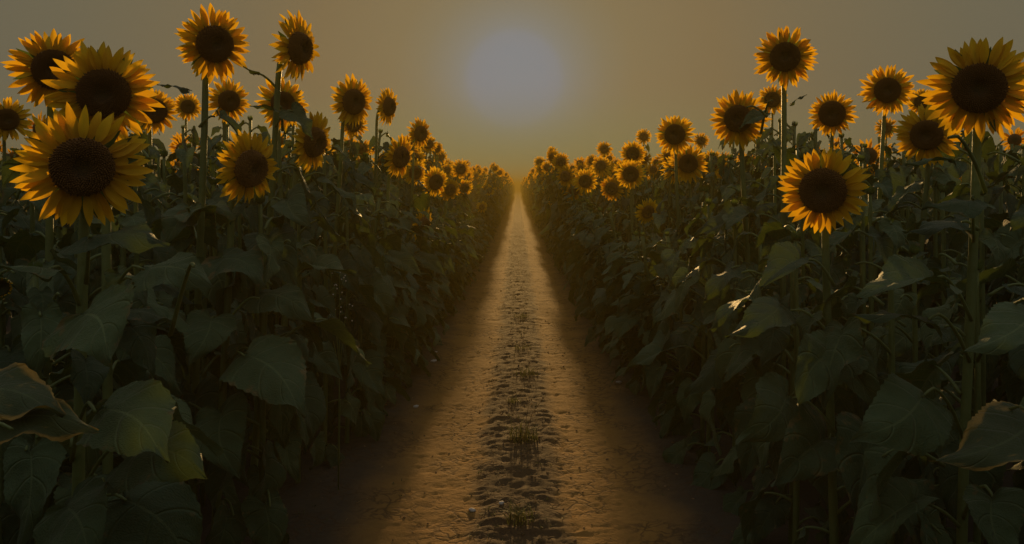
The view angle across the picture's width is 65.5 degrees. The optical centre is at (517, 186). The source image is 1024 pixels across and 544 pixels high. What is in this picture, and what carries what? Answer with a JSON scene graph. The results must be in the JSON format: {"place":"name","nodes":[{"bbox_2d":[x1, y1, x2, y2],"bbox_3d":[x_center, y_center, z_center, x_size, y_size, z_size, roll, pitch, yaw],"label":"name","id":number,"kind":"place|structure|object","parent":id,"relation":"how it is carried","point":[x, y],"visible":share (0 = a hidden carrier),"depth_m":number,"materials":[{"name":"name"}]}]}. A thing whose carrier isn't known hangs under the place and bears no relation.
{"place":"outdoors","nodes":[
{"label":"outdoors","id":0,"kind":"place"},
{"bbox_2d":[0,362,98,444],"bbox_3d":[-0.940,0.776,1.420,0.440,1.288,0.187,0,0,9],"label":"leaf","id":1,"kind":"object","parent":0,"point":[30,403],"visible":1,"depth_m":1.41,"materials":[{"name":"green plant"}]},
{"bbox_2d":[6,192,1017,543],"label":"ground","id":2,"kind":"structure","parent":0,"point":[810,494],"depth_m":3.70,"materials":[{"name":"soil"}]},
{"bbox_2d":[0,96,32,334],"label":"sunflower","id":3,"kind":"object","parent":2,"relation":"on","point":[13,116],"visible":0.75,"depth_m":4.78,"materials":[{"name":"yellow plant"}]},
{"bbox_2d":[0,235,54,543],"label":"sunflower","id":4,"kind":"object","parent":2,"relation":"on","point":[9,525],"visible":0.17,"depth_m":2.64,"materials":[{"name":"green plant"}]},
{"bbox_2d":[0,206,55,306],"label":"sunflower","id":5,"kind":"object","parent":2,"relation":"on","point":[15,295],"visible":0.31,"depth_m":3.45,"materials":[{"name":"green plant"}]},
{"bbox_2d":[0,146,66,348],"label":"sunflower","id":6,"kind":"object","parent":2,"relation":"on","point":[15,322],"visible":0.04,"depth_m":4.26,"materials":[{"name":"green plant"}]},
{"bbox_2d":[0,157,76,505],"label":"sunflower","id":7,"kind":"object","parent":2,"relation":"on","point":[8,175],"visible":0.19,"depth_m":2.93,"materials":[{"name":"green plant"}]},
{"bbox_2d":[0,28,84,512],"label":"sunflower","id":8,"kind":"object","parent":2,"relation":"on","point":[30,69],"visible":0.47,"depth_m":2.60,"materials":[{"name":"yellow plant"}]},
{"bbox_2d":[2,249,120,543],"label":"sunflower","id":9,"kind":"object","parent":2,"relation":"on","point":[31,483],"visible":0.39,"depth_m":2.05,"materials":[{"name":"green plant"}]},
{"bbox_2d":[13,202,133,364],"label":"sunflower","id":10,"kind":"object","parent":2,"relation":"on","point":[96,266],"visible":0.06,"depth_m":3.16,"materials":[{"name":"green plant"}]},
{"bbox_2d":[0,102,207,543],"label":"sunflower","id":11,"kind":"object","parent":2,"relation":"on","point":[84,168],"visible":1,"depth_m":1.67,"materials":[{"name":"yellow plant"}]},
{"bbox_2d":[49,223,183,505],"bbox_3d":[-1.289,0.759,2.510,0.357,1.321,0.464,0,0,-41],"label":"sunflower","id":12,"kind":"object","parent":2,"relation":"on","point":[165,362],"visible":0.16,"depth_m":2.49,"materials":[{"name":"green plant"}]},
{"bbox_2d":[41,40,223,500],"bbox_3d":[-1.003,0.518,2.122,0.580,1.805,0.286,0,0,22],"label":"sunflower","id":13,"kind":"object","parent":2,"relation":"on","point":[105,83],"visible":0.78,"depth_m":2.11,"materials":[{"name":"yellow plant"}]},
{"bbox_2d":[71,150,217,393],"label":"sunflower","id":14,"kind":"object","parent":2,"relation":"on","point":[164,297],"visible":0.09,"depth_m":2.95,"materials":[{"name":"green plant"}]},
{"bbox_2d":[127,88,178,334],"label":"sunflower","id":15,"kind":"object","parent":2,"relation":"on","point":[158,116],"visible":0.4,"depth_m":4.50,"materials":[{"name":"yellow plant"}]},
{"bbox_2d":[113,186,201,461],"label":"sunflower","id":16,"kind":"object","parent":2,"relation":"on","point":[161,254],"visible":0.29,"depth_m":2.73,"materials":[{"name":"green plant"}]},
{"bbox_2d":[138,146,191,307],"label":"sunflower","id":17,"kind":"object","parent":2,"relation":"on","point":[174,180],"visible":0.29,"depth_m":4.08,"materials":[{"name":"green plant"}]},
{"bbox_2d":[131,145,212,383],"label":"sunflower","id":18,"kind":"object","parent":2,"relation":"on","point":[192,198],"visible":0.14,"depth_m":3.79,"materials":[{"name":"green plant"}]},
{"bbox_2d":[173,93,201,180],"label":"sunflower","id":19,"kind":"object","parent":2,"relation":"on","point":[189,107],"visible":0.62,"depth_m":7.20,"materials":[{"name":"yellow plant"}]},
{"bbox_2d":[130,146,248,495],"bbox_3d":[-1.295,0.629,3.253,0.581,1.582,0.467,0,0,0],"label":"sunflower","id":20,"kind":"object","parent":2,"relation":"on","point":[184,157],"visible":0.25,"depth_m":3.24,"materials":[{"name":"green plant"}]},
{"bbox_2d":[157,3,249,503],"bbox_3d":[-1.185,0.383,2.942,0.473,2.074,0.511,0,0,0],"label":"sunflower","id":21,"kind":"object","parent":2,"relation":"on","point":[207,49],"visible":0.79,"depth_m":2.84,"materials":[{"name":"yellow plant"}]},
{"bbox_2d":[166,152,249,505],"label":"sunflower","id":22,"kind":"object","parent":2,"relation":"on","point":[215,198],"visible":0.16,"depth_m":3.52,"materials":[{"name":"green plant"}]},
{"bbox_2d":[181,134,256,480],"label":"sunflower","id":23,"kind":"object","parent":2,"relation":"on","point":[222,240],"visible":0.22,"depth_m":3.67,"materials":[{"name":"green plant"}]},
{"bbox_2d":[207,77,259,408],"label":"sunflower","id":24,"kind":"object","parent":2,"relation":"on","point":[228,96],"visible":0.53,"depth_m":4.75,"materials":[{"name":"yellow plant"}]},
{"bbox_2d":[172,127,313,543],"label":"sunflower","id":25,"kind":"object","parent":2,"relation":"on","point":[269,368],"visible":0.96,"depth_m":2.66,"materials":[{"name":"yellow plant"}]},
{"bbox_2d":[206,141,308,443],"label":"sunflower","id":26,"kind":"object","parent":2,"relation":"on","point":[252,213],"visible":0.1,"depth_m":3.97,"materials":[{"name":"green plant"}]},
{"bbox_2d":[236,77,314,452],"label":"sunflower","id":27,"kind":"object","parent":2,"relation":"on","point":[289,93],"visible":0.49,"depth_m":4.02,"materials":[{"name":"yellow plant"}]},
{"bbox_2d":[243,10,319,535],"bbox_3d":[-0.913,0.368,3.060,0.284,2.105,0.508,0,0,-10],"label":"sunflower","id":28,"kind":"object","parent":2,"relation":"on","point":[297,47],"visible":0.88,"depth_m":3.03,"materials":[{"name":"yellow plant"}]},
{"bbox_2d":[204,194,371,543],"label":"sunflower","id":29,"kind":"object","parent":2,"relation":"on","point":[266,522],"visible":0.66,"depth_m":2.75,"materials":[{"name":"green plant"}]},
{"bbox_2d":[252,142,323,334],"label":"sunflower","id":30,"kind":"object","parent":2,"relation":"on","point":[306,235],"visible":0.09,"depth_m":4.60,"materials":[{"name":"green plant"}]},
{"bbox_2d":[231,111,355,493],"bbox_3d":[-0.937,0.549,3.406,0.820,1.744,0.432,0,0,44],"label":"sunflower","id":31,"kind":"object","parent":2,"relation":"on","point":[308,150],"visible":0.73,"depth_m":3.36,"materials":[{"name":"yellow plant"}]},
{"bbox_2d":[267,123,322,331],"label":"sunflower","id":32,"kind":"object","parent":2,"relation":"on","point":[314,177],"visible":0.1,"depth_m":4.81,"materials":[{"name":"green plant"}]},
{"bbox_2d":[280,148,350,483],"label":"sunflower","id":33,"kind":"object","parent":2,"relation":"on","point":[317,447],"visible":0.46,"depth_m":3.60,"materials":[{"name":"green plant"}]},
{"bbox_2d":[305,154,344,386],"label":"sunflower","id":34,"kind":"object","parent":2,"relation":"on","point":[312,186],"visible":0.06,"depth_m":5.05,"materials":[{"name":"green plant"}]},
{"bbox_2d":[301,144,387,467],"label":"sunflower","id":35,"kind":"object","parent":2,"relation":"on","point":[350,404],"visible":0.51,"depth_m":3.92,"materials":[{"name":"green plant"}]},
{"bbox_2d":[315,73,376,435],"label":"sunflower","id":36,"kind":"object","parent":2,"relation":"on","point":[352,98],"visible":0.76,"depth_m":4.20,"materials":[{"name":"yellow plant"}]},
{"bbox_2d":[326,140,370,369],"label":"sunflower","id":37,"kind":"object","parent":2,"relation":"on","point":[347,187],"visible":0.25,"depth_m":5.46,"materials":[{"name":"green plant"}]},
{"bbox_2d":[320,117,381,317],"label":"sunflower","id":38,"kind":"object","parent":2,"relation":"on","point":[353,132],"visible":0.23,"depth_m":5.87,"materials":[{"name":"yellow plant"}]},
{"bbox_2d":[315,192,394,442],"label":"sunflower","id":39,"kind":"object","parent":2,"relation":"on","point":[371,376],"visible":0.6,"depth_m":4.15,"materials":[{"name":"green plant"}]},
{"bbox_2d":[327,201,408,436],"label":"sunflower","id":40,"kind":"object","parent":2,"relation":"on","point":[401,335],"visible":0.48,"depth_m":4.37,"materials":[{"name":"green plant"}]},
{"bbox_2d":[322,191,422,415],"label":"sunflower","id":41,"kind":"object","parent":2,"relation":"on","point":[405,262],"visible":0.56,"depth_m":4.64,"materials":[{"name":"green plant"}]},
{"bbox_2d":[355,88,404,381],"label":"sunflower","id":42,"kind":"object","parent":2,"relation":"on","point":[386,108],"visible":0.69,"depth_m":5.49,"materials":[{"name":"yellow plant"}]},
{"bbox_2d":[366,134,418,403],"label":"sunflower","id":43,"kind":"object","parent":2,"relation":"on","point":[398,154],"visible":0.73,"depth_m":4.96,"materials":[{"name":"yellow plant"}]},
{"bbox_2d":[353,202,442,387],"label":"sunflower","id":44,"kind":"object","parent":2,"relation":"on","point":[419,316],"visible":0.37,"depth_m":5.25,"materials":[{"name":"green plant"}]},
{"bbox_2d":[369,203,444,386],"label":"sunflower","id":45,"kind":"object","parent":2,"relation":"on","point":[427,258],"visible":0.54,"depth_m":5.37,"materials":[{"name":"green plant"}]},
{"bbox_2d":[401,117,431,341],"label":"sunflower","id":46,"kind":"object","parent":2,"relation":"on","point":[419,133],"visible":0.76,"depth_m":6.96,"materials":[{"name":"yellow plant"}]},
{"bbox_2d":[393,208,453,369],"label":"sunflower","id":47,"kind":"object","parent":2,"relation":"on","point":[428,300],"visible":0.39,"depth_m":5.75,"materials":[{"name":"green plant"}]},
{"bbox_2d":[401,208,454,365],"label":"sunflower","id":48,"kind":"object","parent":2,"relation":"on","point":[441,250],"visible":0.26,"depth_m":5.92,"materials":[{"name":"green plant"}]},
{"bbox_2d":[412,166,450,345],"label":"sunflower","id":49,"kind":"object","parent":2,"relation":"on","point":[434,179],"visible":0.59,"depth_m":6.91,"materials":[{"name":"yellow plant"}]},
{"bbox_2d":[437,207,468,316],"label":"sunflower","id":50,"kind":"object","parent":2,"relation":"on","point":[458,288],"visible":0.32,"depth_m":7.96,"materials":[{"name":"green plant"}]},
{"bbox_2d":[441,208,478,314],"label":"sunflower","id":51,"kind":"object","parent":2,"relation":"on","point":[461,271],"visible":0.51,"depth_m":8.16,"materials":[{"name":"green plant"}]},
{"bbox_2d":[0,111,1023,402],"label":"sunflower crop","id":52,"kind":"object","parent":2,"relation":"on","point":[990,173],"visible":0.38,"depth_m":6.95,"materials":[{"name":"green plant"}]},
{"bbox_2d":[542,152,575,290],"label":"sunflower","id":53,"kind":"object","parent":2,"relation":"on","point":[560,160],"visible":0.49,"depth_m":9.46,"materials":[{"name":"green plant"}]},
{"bbox_2d":[554,164,587,299],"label":"sunflower","id":54,"kind":"object","parent":2,"relation":"on","point":[565,177],"visible":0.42,"depth_m":8.93,"materials":[{"name":"green plant"}]},
{"bbox_2d":[568,168,596,306],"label":"sunflower","id":55,"kind":"object","parent":2,"relation":"on","point":[584,179],"visible":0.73,"depth_m":8.64,"materials":[{"name":"yellow plant"}]},
{"bbox_2d":[571,208,630,358],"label":"sunflower","id":56,"kind":"object","parent":2,"relation":"on","point":[588,260],"visible":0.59,"depth_m":6.34,"materials":[{"name":"green plant"}]},
{"bbox_2d":[589,207,634,364],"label":"sunflower","id":57,"kind":"object","parent":2,"relation":"on","point":[600,232],"visible":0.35,"depth_m":6.07,"materials":[{"name":"green plant"}]},
{"bbox_2d":[592,230,650,373],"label":"sunflower","id":58,"kind":"object","parent":2,"relation":"on","point":[600,292],"visible":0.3,"depth_m":5.84,"materials":[{"name":"green plant"}]},
{"bbox_2d":[608,159,648,263],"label":"sunflower","id":59,"kind":"object","parent":2,"relation":"on","point":[631,173],"visible":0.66,"depth_m":7.10,"materials":[{"name":"yellow plant"}]},
{"bbox_2d":[612,140,645,251],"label":"sunflower","id":60,"kind":"object","parent":2,"relation":"on","point":[633,151],"visible":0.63,"depth_m":8.18,"materials":[{"name":"yellow plant"}]},
{"bbox_2d":[603,231,666,382],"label":"sunflower","id":61,"kind":"object","parent":2,"relation":"on","point":[613,257],"visible":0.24,"depth_m":5.50,"materials":[{"name":"green plant"}]},
{"bbox_2d":[606,232,677,394],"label":"sunflower","id":62,"kind":"object","parent":2,"relation":"on","point":[624,323],"visible":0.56,"depth_m":4.98,"materials":[{"name":"green plant"}]},
{"bbox_2d":[595,231,695,394],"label":"sunflower","id":63,"kind":"object","parent":2,"relation":"on","point":[633,385],"visible":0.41,"depth_m":5.18,"materials":[{"name":"green plant"}]},
{"bbox_2d":[628,231,714,407],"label":"sunflower","id":64,"kind":"object","parent":2,"relation":"on","point":[648,287],"visible":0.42,"depth_m":4.75,"materials":[{"name":"green plant"}]},
{"bbox_2d":[648,115,697,371],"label":"sunflower","id":65,"kind":"object","parent":2,"relation":"on","point":[673,134],"visible":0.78,"depth_m":5.33,"materials":[{"name":"yellow plant"}]},
{"bbox_2d":[640,235,714,438],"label":"sunflower","id":66,"kind":"object","parent":2,"relation":"on","point":[653,372],"visible":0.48,"depth_m":4.36,"materials":[{"name":"green plant"}]},
{"bbox_2d":[660,153,700,302],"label":"sunflower","id":67,"kind":"object","parent":2,"relation":"on","point":[681,192],"visible":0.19,"depth_m":5.94,"materials":[{"name":"green plant"}]},
{"bbox_2d":[669,186,704,379],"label":"sunflower","id":68,"kind":"object","parent":2,"relation":"on","point":[694,199],"visible":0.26,"depth_m":5.39,"materials":[{"name":"green plant"}]},
{"bbox_2d":[666,144,707,352],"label":"sunflower","id":69,"kind":"object","parent":2,"relation":"on","point":[690,163],"visible":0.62,"depth_m":5.60,"materials":[{"name":"yellow plant"}]},
{"bbox_2d":[627,197,758,463],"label":"sunflower","id":70,"kind":"object","parent":2,"relation":"on","point":[662,342],"visible":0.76,"depth_m":3.90,"materials":[{"name":"green plant"}]},
{"bbox_2d":[661,243,746,450],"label":"sunflower","id":71,"kind":"object","parent":2,"relation":"on","point":[684,356],"visible":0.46,"depth_m":4.10,"materials":[{"name":"green plant"}]},
{"bbox_2d":[675,196,752,489],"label":"sunflower","id":72,"kind":"object","parent":2,"relation":"on","point":[706,466],"visible":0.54,"depth_m":3.62,"materials":[{"name":"green plant"}]},
{"bbox_2d":[684,231,768,515],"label":"sunflower","id":73,"kind":"object","parent":2,"relation":"on","point":[724,355],"visible":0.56,"depth_m":3.33,"materials":[{"name":"green plant"}]},
{"bbox_2d":[689,89,771,469],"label":"sunflower","id":74,"kind":"object","parent":2,"relation":"on","point":[732,112],"visible":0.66,"depth_m":3.72,"materials":[{"name":"yellow plant"}]},
{"bbox_2d":[690,154,771,271],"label":"sunflower","id":75,"kind":"object","parent":2,"relation":"on","point":[728,256],"visible":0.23,"depth_m":4.64,"materials":[{"name":"green plant"}]},
{"bbox_2d":[693,26,817,494],"bbox_3d":[1.092,0.351,3.576,0.489,2.138,0.417,0,0,-11],"label":"sunflower","id":76,"kind":"object","parent":2,"relation":"on","point":[783,58],"visible":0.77,"depth_m":3.58,"materials":[{"name":"yellow plant"}]},
{"bbox_2d":[735,137,812,323],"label":"sunflower","id":77,"kind":"object","parent":2,"relation":"on","point":[762,207],"visible":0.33,"depth_m":4.42,"materials":[{"name":"green plant"}]},
{"bbox_2d":[751,119,800,274],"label":"sunflower","id":78,"kind":"object","parent":2,"relation":"on","point":[765,135],"visible":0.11,"depth_m":5.55,"materials":[{"name":"green plant"}]},
{"bbox_2d":[760,121,805,368],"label":"sunflower","id":79,"kind":"object","parent":2,"relation":"on","point":[791,132],"visible":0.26,"depth_m":5.28,"materials":[{"name":"green plant"}]},
{"bbox_2d":[722,228,846,543],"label":"sunflower","id":80,"kind":"object","parent":2,"relation":"on","point":[772,512],"visible":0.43,"depth_m":2.97,"materials":[{"name":"green plant"}]},
{"bbox_2d":[709,222,862,543],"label":"sunflower","id":81,"kind":"object","parent":2,"relation":"on","point":[774,342],"visible":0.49,"depth_m":2.80,"materials":[{"name":"green plant"}]},
{"bbox_2d":[744,152,847,394],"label":"sunflower","id":82,"kind":"object","parent":2,"relation":"on","point":[773,180],"visible":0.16,"depth_m":4.14,"materials":[{"name":"green plant"}]},
{"bbox_2d":[766,146,836,433],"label":"sunflower","id":83,"kind":"object","parent":2,"relation":"on","point":[812,247],"visible":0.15,"depth_m":3.74,"materials":[{"name":"green plant"}]},
{"bbox_2d":[786,124,845,402],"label":"sunflower","id":84,"kind":"object","parent":2,"relation":"on","point":[802,138],"visible":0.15,"depth_m":4.87,"materials":[{"name":"green plant"}]},
{"bbox_2d":[787,89,858,404],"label":"sunflower","id":85,"kind":"object","parent":2,"relation":"on","point":[832,112],"visible":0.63,"depth_m":4.44,"materials":[{"name":"yellow plant"}]},
{"bbox_2d":[724,147,937,543],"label":"sunflower","id":86,"kind":"object","parent":2,"relation":"on","point":[823,188],"visible":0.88,"depth_m":2.43,"materials":[{"name":"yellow plant"}]},
{"bbox_2d":[809,180,887,506],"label":"sunflower","id":87,"kind":"object","parent":2,"relation":"on","point":[850,240],"visible":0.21,"depth_m":3.34,"materials":[{"name":"green plant"}]},
{"bbox_2d":[823,148,881,427],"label":"sunflower","id":88,"kind":"object","parent":2,"relation":"on","point":[875,207],"visible":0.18,"depth_m":3.88,"materials":[{"name":"green plant"}]},
{"bbox_2d":[838,143,883,287],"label":"sunflower","id":89,"kind":"object","parent":2,"relation":"on","point":[856,254],"visible":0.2,"depth_m":5.00,"materials":[{"name":"green plant"}]},
{"bbox_2d":[811,64,923,400],"bbox_3d":[1.855,0.392,4.167,0.629,2.057,0.386,0,0,0],"label":"sunflower","id":90,"kind":"object","parent":2,"relation":"on","point":[888,90],"visible":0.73,"depth_m":4.15,"materials":[{"name":"yellow plant"}]},
{"bbox_2d":[815,177,926,543],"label":"sunflower","id":91,"kind":"object","parent":2,"relation":"on","point":[853,303],"visible":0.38,"depth_m":3.01,"materials":[{"name":"green plant"}]},
{"bbox_2d":[813,217,952,543],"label":"sunflower","id":92,"kind":"object","parent":2,"relation":"on","point":[844,345],"visible":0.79,"depth_m":2.32,"materials":[{"name":"green plant"}]},
{"bbox_2d":[850,244,958,543],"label":"sunflower","id":93,"kind":"object","parent":2,"relation":"on","point":[905,303],"visible":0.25,"depth_m":2.71,"materials":[{"name":"green plant"}]},
{"bbox_2d":[856,104,964,372],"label":"sunflower","id":94,"kind":"object","parent":2,"relation":"on","point":[923,137],"visible":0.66,"depth_m":3.49,"materials":[{"name":"yellow plant"}]},
{"bbox_2d":[877,181,979,526],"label":"sunflower","id":95,"kind":"object","parent":2,"relation":"on","point":[903,348],"visible":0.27,"depth_m":3.29,"materials":[{"name":"green plant"}]},
{"bbox_2d":[874,157,987,478],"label":"sunflower","id":96,"kind":"object","parent":2,"relation":"on","point":[943,178],"visible":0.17,"depth_m":3.51,"materials":[{"name":"green plant"}]},
{"bbox_2d":[844,37,1023,543],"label":"sunflower","id":97,"kind":"object","parent":2,"relation":"on","point":[979,86],"visible":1,"depth_m":2.04,"materials":[{"name":"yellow plant"}]},
{"bbox_2d":[904,142,968,360],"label":"sunflower","id":98,"kind":"object","parent":2,"relation":"on","point":[916,185],"visible":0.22,"depth_m":4.07,"materials":[{"name":"green plant"}]},
{"bbox_2d":[899,250,1023,543],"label":"sunflower","id":99,"kind":"object","parent":2,"relation":"on","point":[946,489],"visible":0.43,"depth_m":2.44,"materials":[{"name":"green plant"}]},
{"bbox_2d":[911,183,1018,543],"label":"sunflower","id":100,"kind":"object","parent":2,"relation":"on","point":[992,242],"visible":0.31,"depth_m":2.95,"materials":[{"name":"green plant"}]},
{"bbox_2d":[929,130,1017,418],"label":"sunflower","id":101,"kind":"object","parent":2,"relation":"on","point":[958,239],"visible":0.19,"depth_m":3.75,"materials":[{"name":"green plant"}]},
{"bbox_2d":[953,203,1023,543],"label":"sunflower","id":102,"kind":"object","parent":2,"relation":"on","point":[1011,367],"visible":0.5,"depth_m":2.69,"materials":[{"name":"green plant"}]},
{"bbox_2d":[985,143,1023,401],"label":"sunflower","id":103,"kind":"object","parent":2,"relation":"on","point":[1012,203],"visible":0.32,"depth_m":4.47,"materials":[{"name":"green plant"}]},
{"bbox_2d":[986,151,1023,470],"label":"sunflower","id":104,"kind":"object","parent":2,"relation":"on","point":[1012,241],"visible":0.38,"depth_m":3.51,"materials":[{"name":"green plant"}]},
{"bbox_2d":[1005,242,1023,489],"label":"sunflower","id":105,"kind":"object","parent":2,"relation":"on","point":[1014,391],"visible":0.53,"depth_m":3.27,"materials":[{"name":"green plant"}]},
{"bbox_2d":[0,0,1023,189],"label":"sky","id":106,"kind":"structure","parent":0,"point":[501,82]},
{"bbox_2d":[201,190,843,543],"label":"path","id":107,"kind":"structure","parent":0,"point":[617,501],"depth_m":4.09,"materials":[{"name":"soil"}]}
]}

